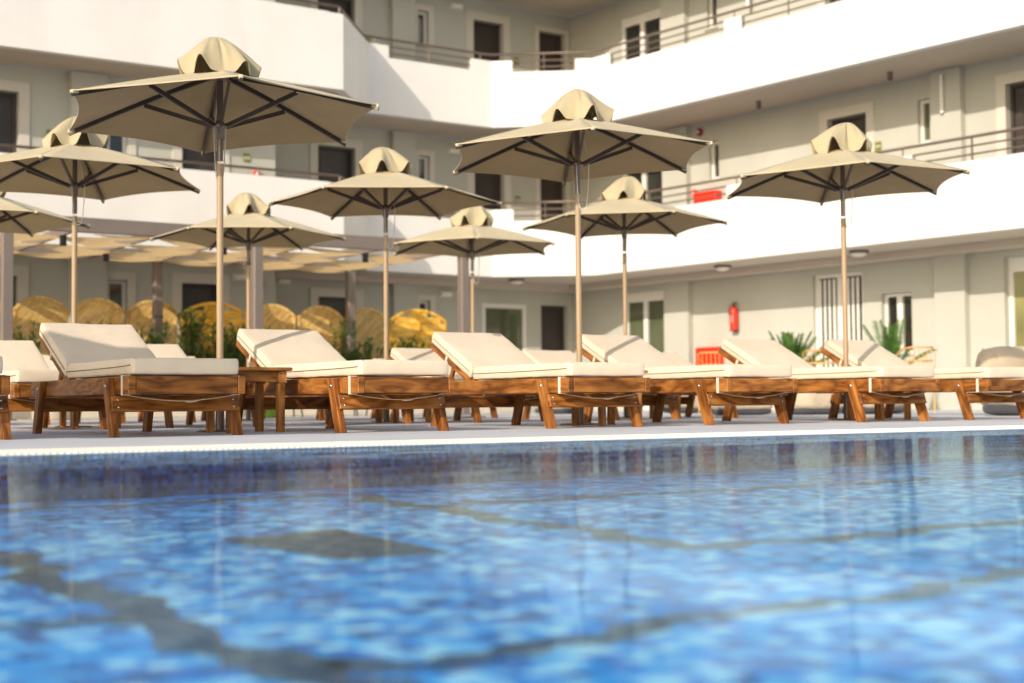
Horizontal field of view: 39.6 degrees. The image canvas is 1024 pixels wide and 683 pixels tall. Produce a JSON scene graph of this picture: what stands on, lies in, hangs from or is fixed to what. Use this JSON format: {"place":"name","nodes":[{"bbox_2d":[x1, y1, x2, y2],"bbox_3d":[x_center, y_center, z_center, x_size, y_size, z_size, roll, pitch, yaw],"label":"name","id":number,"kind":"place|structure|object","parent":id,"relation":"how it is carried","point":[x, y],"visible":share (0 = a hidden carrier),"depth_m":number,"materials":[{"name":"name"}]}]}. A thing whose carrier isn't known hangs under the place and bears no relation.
{"place":"outdoors","nodes":[
{"label":"outdoors","id":0,"kind":"place"},
{"bbox_2d":[0,0,1023,410],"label":"hotel building","id":1,"kind":"structure","parent":0,"point":[942,272],"depth_m":25.27,"materials":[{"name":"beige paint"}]},
{"bbox_2d":[0,92,16,152],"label":"door","id":2,"kind":"structure","parent":1,"relation":"in","point":[8,101],"depth_m":23.07,"materials":[{"name":"glass"}]},
{"bbox_2d":[59,235,66,245],"bbox_3d":[-5.954,-1.337,18.867,0.100,0.135,0.098,0,-2,0],"label":"ceiling spotlight","id":3,"kind":"object","parent":1,"relation":"in","point":[63,240],"visible":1,"depth_m":18.83,"materials":[{"name":"black metal"}]},
{"bbox_2d":[108,280,124,324],"bbox_3d":[-6.666,-0.472,23.884,0.334,1.100,0.197,0,-3,-14],"label":"window","id":4,"kind":"structure","parent":1,"relation":"in","point":[116,289],"depth_m":23.92,"materials":[{"name":"white plastic"}]},
{"bbox_2d":[109,135,125,152],"bbox_3d":[-6.690,-3.449,24.013,0.334,1.100,0.197,0,-3,-14],"label":"window","id":5,"kind":"structure","parent":1,"relation":"in","point":[116,143],"depth_m":24.03,"materials":[{"name":"glass"}]},
{"bbox_2d":[182,284,216,356],"bbox_3d":[-5.472,0.145,24.713,0.700,2.280,0.112,1,-3,-34],"label":"door","id":6,"kind":"structure","parent":1,"relation":"in","point":[192,294],"depth_m":24.76,"materials":[{"name":"metal"}]},
{"bbox_2d":[182,148,216,171],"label":"door","id":7,"kind":"structure","parent":1,"relation":"in","point":[188,155],"depth_m":24.87,"materials":[{"name":"metal"}]},
{"bbox_2d":[233,274,245,280],"bbox_3d":[-4.757,-1.130,24.995,0.300,0.120,0.085,1,-3,-34],"label":"wall lamp","id":8,"kind":"object","parent":1,"relation":"attached to","point":[239,277],"visible":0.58,"depth_m":24.94,"materials":[{"name":"white plastic"}]},
{"bbox_2d":[276,279,290,283],"bbox_3d":[-4.376,-1.164,27.294,0.300,0.120,0.085,1,-3,-34],"label":"wall lamp","id":9,"kind":"object","parent":1,"relation":"attached to","point":[282,281],"visible":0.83,"depth_m":27.25,"materials":[{"name":"white plastic"}]},
{"bbox_2d":[318,297,344,356],"bbox_3d":[-3.529,0.274,28.059,0.820,2.280,0.112,1,-3,-34],"label":"door","id":10,"kind":"structure","parent":1,"relation":"in","point":[338,304],"depth_m":28.12,"materials":[{"name":"metal"}]},
{"bbox_2d":[318,0,350,18],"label":"door","id":11,"kind":"structure","parent":1,"relation":"in","point":[345,5],"depth_m":28.43,"materials":[{"name":"metal"}]},
{"bbox_2d":[318,146,351,182],"bbox_3d":[-3.553,-2.659,28.186,0.820,2.370,0.112,1,-3,-34],"label":"door","id":12,"kind":"structure","parent":1,"relation":"in","point":[331,160],"depth_m":28.25,"materials":[{"name":"metal"}]},
{"bbox_2d":[419,156,426,179],"bbox_3d":[-1.878,-3.450,29.301,0.269,0.720,0.155,0,-3,-19],"label":"window","id":13,"kind":"structure","parent":1,"relation":"in","point":[422,160],"depth_m":29.32,"materials":[{"name":"white plastic"}]},
{"bbox_2d":[420,301,427,316],"bbox_3d":[-1.854,-0.473,29.172,0.269,0.720,0.155,0,-3,-19],"label":"window","id":14,"kind":"structure","parent":1,"relation":"in","point":[423,304],"depth_m":29.19,"materials":[{"name":"white plastic"}]},
{"bbox_2d":[416,11,431,47],"bbox_3d":[-1.863,-6.444,29.363,0.360,0.753,0.205,1,-3,-34],"label":"window","id":15,"kind":"structure","parent":1,"relation":"in","point":[421,15],"depth_m":29.45,"materials":[{"name":"white plastic"}]},
{"bbox_2d":[440,291,452,296],"bbox_3d":[-1.348,-0.981,29.328,0.300,0.120,0.085,1,-3,-34],"label":"wall lamp","id":16,"kind":"object","parent":1,"relation":"attached to","point":[446,293],"visible":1,"depth_m":29.29,"materials":[{"name":"white plastic"}]},
{"bbox_2d":[447,147,459,153],"bbox_3d":[-1.207,-3.965,29.569,0.300,0.120,0.085,1,-3,-34],"label":"wall lamp","id":17,"kind":"object","parent":1,"relation":"attached to","point":[453,151],"visible":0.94,"depth_m":29.53,"materials":[{"name":"white plastic"}]},
{"bbox_2d":[450,2,462,9],"bbox_3d":[-1.149,-7.020,29.757,0.300,0.120,0.085,1,-3,-34],"label":"wall lamp","id":18,"kind":"object","parent":1,"relation":"attached to","point":[456,6],"visible":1,"depth_m":29.72,"materials":[{"name":"white plastic"}]},
{"bbox_2d":[474,21,499,60],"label":"door","id":19,"kind":"structure","parent":1,"relation":"in","point":[486,36],"depth_m":30.41,"materials":[{"name":"metal"}]},
{"bbox_2d":[475,173,500,209],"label":"door","id":20,"kind":"structure","parent":1,"relation":"in","point":[488,186],"depth_m":30.30,"materials":[{"name":"metal"}]},
{"bbox_2d":[482,303,526,351],"bbox_3d":[-0.173,0.338,30.183,1.150,2.280,0.070,1,-3,-34],"label":"glazed door","id":21,"kind":"structure","parent":1,"relation":"in","point":[510,320],"depth_m":30.29,"materials":[{"name":"white plastic"}]},
{"bbox_2d":[508,278,523,283],"bbox_3d":[0.090,-1.221,29.080,0.330,0.110,0.330,0,-2,0],"label":"ceiling lamp","id":22,"kind":"object","parent":1,"relation":"attached to","point":[516,281],"visible":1,"depth_m":28.96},
{"bbox_2d":[539,32,561,70],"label":"door","id":23,"kind":"structure","parent":1,"relation":"in","point":[547,42],"depth_m":31.34,"materials":[{"name":"metal"}]},
{"bbox_2d":[541,179,562,220],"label":"door","id":24,"kind":"structure","parent":1,"relation":"in","point":[550,190],"depth_m":31.20,"materials":[{"name":"metal"}]},
{"bbox_2d":[541,306,563,350],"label":"door","id":25,"kind":"structure","parent":1,"relation":"in","point":[552,317],"depth_m":31.07,"materials":[{"name":"wood"}]},
{"bbox_2d":[622,8,659,60],"bbox_3d":[2.745,-5.655,29.665,0.077,2.380,1.230,2,-3,-39],"label":"balcony door","id":26,"kind":"structure","parent":1,"relation":"in","point":[647,23],"depth_m":29.70,"materials":[{"name":"white plastic"}]},
{"bbox_2d":[624,171,661,202],"bbox_3d":[2.770,-2.653,29.536,0.077,2.370,1.230,2,-3,-39],"label":"balcony door","id":27,"kind":"structure","parent":1,"relation":"in","point":[649,180],"depth_m":29.43,"materials":[{"name":"glass"}]},
{"bbox_2d":[627,291,663,409],"bbox_3d":[2.794,0.200,29.412,0.077,2.440,1.230,2,-3,-39],"label":"balcony door","id":28,"kind":"structure","parent":1,"relation":"in","point":[645,310],"depth_m":29.39,"materials":[{"name":"white plastic"}]},
{"bbox_2d":[693,190,721,203],"bbox_3d":[3.837,-2.695,27.959,0.226,0.500,0.600,2,-3,-39],"label":"hose cabinet","id":29,"kind":"object","parent":1,"relation":"attached to","point":[705,193],"visible":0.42,"depth_m":27.82,"materials":[{"name":"red metal"}]},
{"bbox_2d":[695,347,723,364],"bbox_3d":[3.863,0.362,27.827,0.226,0.500,0.600,2,-3,-39],"label":"hose cabinet","id":30,"kind":"object","parent":1,"relation":"attached to","point":[711,360],"visible":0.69,"depth_m":27.71,"materials":[{"name":"red metal"}]},
{"bbox_2d":[704,0,718,30],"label":"window","id":31,"kind":"structure","parent":1,"relation":"in","point":[713,3],"depth_m":28.24,"materials":[{"name":"white plastic"}]},
{"bbox_2d":[706,141,719,180],"bbox_3d":[4.016,-3.552,28.031,0.205,0.783,0.360,2,-3,-39],"label":"window","id":32,"kind":"structure","parent":1,"relation":"in","point":[715,148],"depth_m":28.12,"materials":[{"name":"white plastic"}]},
{"bbox_2d":[714,264,731,270],"bbox_3d":[3.924,-1.364,26.495,0.330,0.110,0.330,0,-2,0],"label":"ceiling lamp","id":33,"kind":"object","parent":1,"relation":"attached to","point":[724,267],"visible":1,"depth_m":26.39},
{"bbox_2d":[729,302,737,330],"bbox_3d":[4.274,-0.477,27.375,0.176,0.552,0.166,0,-2,-5],"label":"fire extinguisher","id":34,"kind":"object","parent":1,"relation":"attached to","point":[733,316],"visible":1,"depth_m":27.31,"materials":[{"name":"red metal"}]},
{"bbox_2d":[815,271,862,366],"bbox_3d":[5.926,-0.001,25.601,0.105,2.460,1.100,2,-3,-39],"label":"barred door","id":35,"kind":"structure","parent":1,"relation":"in","point":[829,317],"depth_m":25.68,"materials":[{"name":"white metal"}]},
{"bbox_2d":[832,114,865,135],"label":"door","id":36,"kind":"structure","parent":1,"relation":"in","point":[859,121],"depth_m":25.53,"materials":[{"name":"metal"}]},
{"bbox_2d":[849,250,868,256],"bbox_3d":[5.874,-1.484,24.088,0.330,0.110,0.330,0,-2,0],"label":"ceiling lamp","id":37,"kind":"object","parent":1,"relation":"attached to","point":[858,253],"visible":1,"depth_m":23.98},
{"bbox_2d":[885,292,913,354],"bbox_3d":[6.697,-0.299,24.617,0.215,1.083,0.720,2,-3,-39],"label":"window","id":38,"kind":"structure","parent":1,"relation":"in","point":[897,305],"depth_m":24.63,"materials":[{"name":"white plastic"}]},
{"bbox_2d":[914,100,930,144],"bbox_3d":[7.061,-3.740,24.273,0.205,0.783,0.340,2,-3,-39],"label":"window","id":39,"kind":"structure","parent":1,"relation":"in","point":[925,105],"depth_m":24.35,"materials":[{"name":"white plastic"}]},
{"bbox_2d":[1008,256,1023,345],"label":"patio door","id":40,"kind":"structure","parent":1,"relation":"in","point":[1015,264],"depth_m":22.98,"materials":[{"name":"white plastic"}]},
{"bbox_2d":[1010,83,1023,153],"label":"door","id":41,"kind":"structure","parent":1,"relation":"in","point":[1017,90],"depth_m":23.06,"materials":[{"name":"glass"}]},
{"bbox_2d":[0,425,1023,682],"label":"swimming pool","id":42,"kind":"structure","parent":0,"point":[848,611],"depth_m":2.72,"materials":[{"name":"blue tile"}]},
{"bbox_2d":[0,434,1023,619],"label":"water","id":43,"kind":"structure","parent":0,"point":[605,477],"depth_m":2.96,"materials":[{"name":"liquid"}]},
{"bbox_2d":[0,410,1023,449],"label":"ground","id":44,"kind":"structure","parent":0,"point":[311,428],"depth_m":9.62,"materials":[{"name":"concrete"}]},
{"bbox_2d":[0,356,10,439],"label":"sun lounger","id":45,"kind":"object","parent":44,"relation":"on","point":[5,431],"visible":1,"depth_m":7.54,"materials":[{"name":"brown wood"}]},
{"bbox_2d":[13,296,68,354],"bbox_3d":[-7.174,0.220,21.650,0.854,1.833,0.045,1,-3,-34],"label":"fence panel","id":46,"kind":"object","parent":44,"relation":"on","point":[47,302],"visible":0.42,"depth_m":21.64,"materials":[{"name":"wicker"}]},
{"bbox_2d":[0,192,89,236],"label":"parasol","id":47,"kind":"object","parent":44,"relation":"on","point":[19,218],"visible":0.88,"depth_m":15.12,"materials":[{"name":"beige fabric"}]},
{"bbox_2d":[30,412,69,420],"bbox_3d":[-5.894,0.807,18.184,0.577,0.400,0.577,0,-2,0],"label":"planter pot","id":48,"kind":"object","parent":44,"relation":"on","point":[54,415],"visible":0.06,"depth_m":17.97,"materials":[{"name":"ceramic"}]},
{"bbox_2d":[0,340,106,429],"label":"sun lounger","id":49,"kind":"object","parent":44,"relation":"on","point":[25,365],"visible":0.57,"depth_m":10.49,"materials":[{"name":"fabric"}]},
{"bbox_2d":[9,355,125,424],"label":"sun lounger","id":50,"kind":"object","parent":44,"relation":"on","point":[50,363],"visible":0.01,"depth_m":14.89,"materials":[{"name":"brown wood"}]},
{"bbox_2d":[59,412,120,428],"bbox_3d":[-3.356,0.485,11.318,0.460,0.409,0.440,1,-3,-33],"label":"side table","id":51,"kind":"object","parent":44,"relation":"on","point":[74,419],"visible":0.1,"depth_m":11.25,"materials":[{"name":"brown wood"}]},
{"bbox_2d":[70,298,125,324],"bbox_3d":[-6.449,0.235,22.139,0.864,1.833,0.045,1,-3,-34],"label":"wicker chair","id":52,"kind":"object","parent":44,"relation":"on","point":[90,316],"visible":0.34,"depth_m":22.18,"materials":[{"name":"yellow wicker"}]},
{"bbox_2d":[0,116,199,427],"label":"parasol","id":53,"kind":"object","parent":44,"relation":"on","point":[61,162],"visible":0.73,"depth_m":12.15,"materials":[{"name":"beige fabric"}]},
{"bbox_2d":[31,323,244,437],"bbox_3d":[-2.347,0.207,8.750,0.779,0.726,1.973,1,-3,-33],"label":"sun lounger","id":54,"kind":"object","parent":44,"relation":"on","point":[120,368],"visible":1,"depth_m":8.24,"materials":[{"name":"fabric"}]},
{"bbox_2d":[126,300,177,343],"bbox_3d":[-5.723,0.251,22.627,0.854,1.833,0.045,1,-3,-34],"label":"wicker chair","id":55,"kind":"object","parent":44,"relation":"on","point":[144,306],"visible":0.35,"depth_m":22.61,"materials":[{"name":"yellow wicker"}]},
{"bbox_2d":[138,356,205,422],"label":"sun lounger","id":56,"kind":"object","parent":44,"relation":"on","point":[141,416],"visible":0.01,"depth_m":15.54,"materials":[{"name":"brown wood"}]},
{"bbox_2d":[146,344,254,427],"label":"sun lounger","id":57,"kind":"object","parent":44,"relation":"on","point":[167,350],"visible":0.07,"depth_m":12.59,"materials":[{"name":"fabric"}]},
{"bbox_2d":[180,302,246,361],"bbox_3d":[-4.852,0.268,23.205,1.177,1.833,0.061,1,-3,-34],"label":"fence panel","id":58,"kind":"object","parent":44,"relation":"on","point":[237,313],"visible":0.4,"depth_m":23.21,"materials":[{"name":"wicker"}]},
{"bbox_2d":[68,37,379,431],"bbox_3d":[-1.939,-0.716,9.446,2.172,2.624,2.114,0,-2,0],"label":"parasol","id":59,"kind":"object","parent":44,"relation":"on","point":[218,95],"visible":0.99,"depth_m":9.61,"materials":[{"name":"beige fabric"}]},
{"bbox_2d":[0,216,470,420],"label":"pergola","id":60,"kind":"object","parent":44,"relation":"on","point":[182,253],"visible":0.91,"depth_m":20.77,"materials":[{"name":"fabric"}]},
{"bbox_2d":[150,192,345,419],"bbox_3d":[-3.013,-0.408,16.263,2.210,2.615,2.017,0,-2,0],"label":"parasol","id":61,"kind":"object","parent":44,"relation":"on","point":[249,223],"visible":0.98,"depth_m":16.28,"materials":[{"name":"beige fabric"}]},
{"bbox_2d":[204,367,292,432],"bbox_3d":[-1.698,0.373,9.049,0.460,0.409,0.440,1,-3,-33],"label":"side table","id":62,"kind":"object","parent":44,"relation":"on","point":[259,377],"visible":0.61,"depth_m":8.98,"materials":[{"name":"brown wood"}]},
{"bbox_2d":[265,410,275,417],"bbox_3d":[-3.143,0.792,18.584,0.350,0.420,0.350,0,-2,0],"label":"planter pot","id":63,"kind":"object","parent":44,"relation":"on","point":[270,413],"visible":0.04,"depth_m":18.43,"materials":[{"name":"plastic"}]},
{"bbox_2d":[12,407,530,418],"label":"bed kerb","id":64,"kind":"structure","parent":44,"relation":"on","point":[95,414],"depth_m":22.41,"materials":[{"name":"concrete"}]},
{"bbox_2d":[250,304,296,329],"bbox_3d":[-3.994,0.287,23.792,0.845,1.833,0.045,1,-3,-34],"label":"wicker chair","id":65,"kind":"object","parent":44,"relation":"on","point":[269,318],"visible":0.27,"depth_m":23.86,"materials":[{"name":"yellow wicker"}]},
{"bbox_2d":[297,306,343,355],"bbox_3d":[-3.268,0.302,24.281,0.874,1.833,0.045,1,-3,-34],"label":"fence panel","id":66,"kind":"object","parent":44,"relation":"on","point":[329,312],"visible":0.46,"depth_m":24.33,"materials":[{"name":"wicker"}]},
{"bbox_2d":[264,409,382,420],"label":"sun lounger","id":67,"kind":"object","parent":44,"relation":"on","point":[320,415],"visible":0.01,"depth_m":15.05,"materials":[{"name":"brown wood"}]},
{"bbox_2d":[264,394,414,423],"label":"sun lounger","id":68,"kind":"object","parent":44,"relation":"on","point":[406,416],"depth_m":12.17,"materials":[{"name":"brown wood"}]},
{"bbox_2d":[236,329,454,432],"bbox_3d":[-1.192,0.234,9.453,0.779,0.712,1.970,1,-3,-34],"label":"sun lounger","id":69,"kind":"object","parent":44,"relation":"on","point":[317,362],"visible":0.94,"depth_m":8.93,"materials":[{"name":"fabric"}]},
{"bbox_2d":[344,307,383,359],"bbox_3d":[-2.539,0.317,24.773,0.854,1.833,0.045,1,-3,-34],"label":"fence panel","id":70,"kind":"object","parent":44,"relation":"on","point":[368,319],"visible":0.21,"depth_m":24.84,"materials":[{"name":"wicker"}]},
{"bbox_2d":[268,147,501,422],"bbox_3d":[-1.196,-0.548,13.496,2.210,2.625,2.015,0,-2,0],"label":"parasol","id":71,"kind":"object","parent":44,"relation":"on","point":[387,184],"visible":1,"depth_m":13.55,"materials":[{"name":"beige fabric"}]},
{"bbox_2d":[375,409,431,422],"bbox_3d":[-0.993,0.538,13.000,0.460,0.409,0.440,1,-3,-33],"label":"side table","id":72,"kind":"object","parent":44,"relation":"on","point":[378,415],"visible":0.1,"depth_m":12.94,"materials":[{"name":"brown wood"}]},
{"bbox_2d":[389,309,446,356],"bbox_3d":[-1.668,0.335,25.350,1.196,1.833,0.061,1,-3,-34],"label":"fence panel","id":73,"kind":"object","parent":44,"relation":"on","point":[424,328],"visible":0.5,"depth_m":25.35,"materials":[{"name":"wicker"}]},
{"bbox_2d":[371,358,497,417],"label":"sun lounger","id":74,"kind":"object","parent":44,"relation":"on","point":[493,411],"visible":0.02,"depth_m":16.27,"materials":[{"name":"brown wood"}]},
{"bbox_2d":[389,348,543,422],"bbox_3d":[-0.449,0.394,13.470,0.780,0.728,1.970,1,-3,-33],"label":"sun lounger","id":75,"kind":"object","parent":44,"relation":"on","point":[411,354],"visible":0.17,"depth_m":13.91,"materials":[{"name":"fabric"}]},
{"bbox_2d":[394,206,554,417],"bbox_3d":[-0.484,-0.381,17.516,2.013,2.628,2.211,0,-2,0],"label":"parasol","id":76,"kind":"object","parent":44,"relation":"on","point":[467,234],"visible":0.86,"depth_m":17.50,"materials":[{"name":"beige fabric"}]},
{"bbox_2d":[423,332,649,428],"bbox_3d":[0.126,0.255,10.332,0.779,0.726,1.970,1,-3,-33],"label":"sun lounger","id":77,"kind":"object","parent":44,"relation":"on","point":[489,363],"visible":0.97,"depth_m":9.91,"materials":[{"name":"fabric"}]},
{"bbox_2d":[533,406,571,413],"bbox_3d":[0.733,0.932,21.585,0.821,0.340,0.704,0,-2,-5],"label":"beanbag","id":78,"kind":"object","parent":44,"relation":"on","point":[565,410],"visible":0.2,"depth_m":21.25,"materials":[{"name":"fabric"}]},
{"bbox_2d":[453,89,712,424],"bbox_3d":[0.517,-0.660,11.084,1.987,2.612,2.215,0,-2,0],"label":"parasol","id":79,"kind":"object","parent":44,"relation":"on","point":[569,139],"visible":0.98,"depth_m":11.22,"materials":[{"name":"beige fabric"}]},
{"bbox_2d":[522,350,684,419],"bbox_3d":[0.847,0.420,14.326,0.780,0.728,1.970,1,-3,-33],"label":"sun lounger","id":80,"kind":"object","parent":44,"relation":"on","point":[540,356],"visible":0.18,"depth_m":14.78,"materials":[{"name":"fabric"}]},
{"bbox_2d":[571,370,647,425],"bbox_3d":[0.707,0.422,10.650,0.460,0.409,0.440,1,-3,-33],"label":"side table","id":81,"kind":"object","parent":44,"relation":"on","point":[601,416],"visible":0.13,"depth_m":10.66,"materials":[{"name":"brown wood"}]},
{"bbox_2d":[522,176,727,417],"bbox_3d":[1.219,-0.483,15.334,2.202,2.613,2.049,0,-2,0],"label":"parasol","id":82,"kind":"object","parent":44,"relation":"on","point":[624,208],"visible":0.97,"depth_m":15.35,"materials":[{"name":"beige fabric"}]},
{"bbox_2d":[629,395,680,418],"bbox_3d":[1.468,0.588,14.627,0.460,0.409,0.440,1,-3,-33],"label":"side table","id":83,"kind":"object","parent":44,"relation":"on","point":[651,408],"visible":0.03,"depth_m":14.55,"materials":[{"name":"brown wood"}]},
{"bbox_2d":[663,396,700,412],"bbox_3d":[2.721,0.881,21.186,0.932,0.374,0.804,1,-3,-30],"label":"beanbag","id":84,"kind":"object","parent":44,"relation":"on","point":[683,407],"visible":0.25,"depth_m":20.75,"materials":[{"name":"fabric"}]},
{"bbox_2d":[575,334,796,424],"bbox_3d":[1.299,0.276,11.217,0.780,0.742,2.004,1,-3,-32],"label":"sun lounger","id":85,"kind":"object","parent":44,"relation":"on","point":[740,384],"visible":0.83,"depth_m":10.63,"materials":[{"name":"fabric"}]},
{"bbox_2d":[697,352,730,413],"bbox_3d":[2.880,0.588,20.278,0.471,0.875,0.424,-1,-3,20],"label":"rattan chair","id":86,"kind":"object","parent":44,"relation":"on","point":[707,364],"visible":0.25,"depth_m":20.13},
{"bbox_2d":[642,352,787,417],"bbox_3d":[2.084,0.445,15.144,0.779,0.728,1.970,1,-3,-34],"label":"sun lounger","id":87,"kind":"object","parent":44,"relation":"on","point":[687,399],"visible":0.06,"depth_m":15.88,"materials":[{"name":"fabric"}]},
{"bbox_2d":[711,405,772,414],"bbox_3d":[2.798,0.737,17.483,0.742,0.340,0.709,0,-3,-10],"label":"beanbag","id":88,"kind":"object","parent":44,"relation":"on","point":[751,410],"visible":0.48,"depth_m":17.18,"materials":[{"name":"fabric"}]},
{"bbox_2d":[768,331,829,365],"bbox_3d":[4.436,0.463,22.230,1.423,1.266,1.122,0,-2,0],"label":"potted palm","id":89,"kind":"object","parent":44,"relation":"on","point":[793,346],"visible":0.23,"depth_m":22.04,"materials":[{"name":"green plant"}]},
{"bbox_2d":[793,393,842,414],"bbox_3d":[3.622,0.726,17.378,0.737,0.340,0.704,0,-3,-20],"label":"beanbag","id":90,"kind":"object","parent":44,"relation":"on","point":[811,404],"visible":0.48,"depth_m":17.03,"materials":[{"name":"fabric"}]},
{"bbox_2d":[802,349,836,367],"bbox_3d":[4.297,0.555,19.779,0.471,0.875,0.424,-2,-3,31],"label":"rattan chair","id":91,"kind":"object","parent":44,"relation":"on","point":[820,363],"visible":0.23,"depth_m":19.63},
{"bbox_2d":[710,339,939,421],"bbox_3d":[2.575,0.306,11.943,0.779,0.722,1.970,1,-3,-33],"label":"sun lounger","id":92,"kind":"object","parent":44,"relation":"on","point":[852,381],"visible":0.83,"depth_m":11.38,"materials":[{"name":"fabric"}]},
{"bbox_2d":[727,122,969,419],"bbox_3d":[2.931,-0.622,12.546,1.974,2.623,2.216,0,-2,0],"label":"parasol","id":93,"kind":"object","parent":44,"relation":"on","point":[843,163],"visible":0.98,"depth_m":12.56,"materials":[{"name":"beige canvas"},{"name":"light wood"},{"name":"dark bronze metal"}]},
{"bbox_2d":[842,404,903,413],"bbox_3d":[4.463,0.733,17.688,0.826,0.340,0.760,2,-3,-40],"label":"beanbag","id":94,"kind":"object","parent":44,"relation":"on","point":[870,408],"visible":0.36,"depth_m":17.33,"materials":[{"name":"fabric"}]},
{"bbox_2d":[847,378,911,419],"bbox_3d":[3.168,0.472,12.277,0.460,0.409,0.440,1,-3,-33],"label":"side table","id":95,"kind":"object","parent":44,"relation":"on","point":[879,411],"visible":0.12,"depth_m":12.21,"materials":[{"name":"brown wood"}]},
{"bbox_2d":[861,319,937,364],"bbox_3d":[5.851,0.360,21.799,1.246,1.412,1.211,1,-3,-30],"label":"potted palm","id":96,"kind":"object","parent":44,"relation":"on","point":[896,343],"visible":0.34,"depth_m":21.48,"materials":[{"name":"green plant"}]},
{"bbox_2d":[896,346,935,412],"bbox_3d":[5.358,0.507,18.879,0.471,0.875,0.424,0,-3,-15],"label":"rattan chair","id":97,"kind":"object","parent":44,"relation":"on","point":[922,360],"visible":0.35,"depth_m":18.73,"materials":[{"name":"wicker"}]},
{"bbox_2d":[816,339,1023,419],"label":"sun lounger","id":98,"kind":"object","parent":44,"relation":"on","point":[983,384],"visible":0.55,"depth_m":12.07,"materials":[{"name":"fabric"}]},
{"bbox_2d":[975,346,1023,415],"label":"beanbag","id":99,"kind":"object","parent":44,"relation":"on","point":[1006,356],"visible":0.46,"depth_m":14.74,"materials":[{"name":"fabric"}]},
{"bbox_3d":[-4.882,1.125,22.247,11.500,0.100,1.100,1,-3,-34],"label":"planting bed","id":100,"kind":"object","parent":44,"relation":"on","visible":0},
{"bbox_2d":[13,321,41,351],"bbox_3d":[-6.981,0.391,20.226,0.642,1.436,0.598,-1,-3,8],"label":"oleander bush","id":101,"kind":"object","parent":100,"relation":"in","point":[20,335],"visible":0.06,"depth_m":20.18,"materials":[{"name":"green plant"}]},
{"bbox_2d":[135,320,170,343],"bbox_3d":[-5.477,0.413,21.526,0.677,1.480,0.728,1,-3,-34],"label":"oleander bush","id":102,"kind":"object","parent":100,"relation":"in","point":[153,339],"visible":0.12,"depth_m":21.54,"materials":[{"name":"green plant"}]},
{"bbox_2d":[172,306,211,357],"bbox_3d":[-4.923,0.306,21.887,0.643,1.714,0.676,0,-2,-3],"label":"oleander bush","id":103,"kind":"object","parent":100,"relation":"in","point":[190,346],"visible":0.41,"depth_m":21.81,"materials":[{"name":"green plant"}]},
{"bbox_2d":[201,321,246,366],"bbox_3d":[-4.391,0.418,22.107,0.864,1.504,0.852,-1,-3,13],"label":"oleander bush","id":104,"kind":"object","parent":100,"relation":"in","point":[231,350],"visible":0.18,"depth_m":21.96,"materials":[{"name":"green plant"}]},
{"bbox_2d":[330,319,357,360],"bbox_3d":[-2.774,0.408,23.569,0.506,1.616,0.474,-1,-3,10],"label":"oleander bush","id":105,"kind":"object","parent":100,"relation":"in","point":[344,340],"visible":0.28,"depth_m":23.56,"materials":[{"name":"green plant"}]},
{"bbox_2d":[346,336,383,360],"bbox_3d":[-2.396,0.541,23.674,0.661,1.357,0.594,-1,-3,10],"label":"oleander bush","id":106,"kind":"object","parent":100,"relation":"in","point":[366,354],"visible":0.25,"depth_m":23.66,"materials":[{"name":"green plant"}]},
{"bbox_2d":[383,335,426,357],"bbox_3d":[-1.773,0.557,24.127,0.778,1.354,0.894,1,-3,-23],"label":"oleander bush","id":107,"kind":"object","parent":100,"relation":"in","point":[410,343],"visible":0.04,"depth_m":24.04,"materials":[{"name":"green plant"}]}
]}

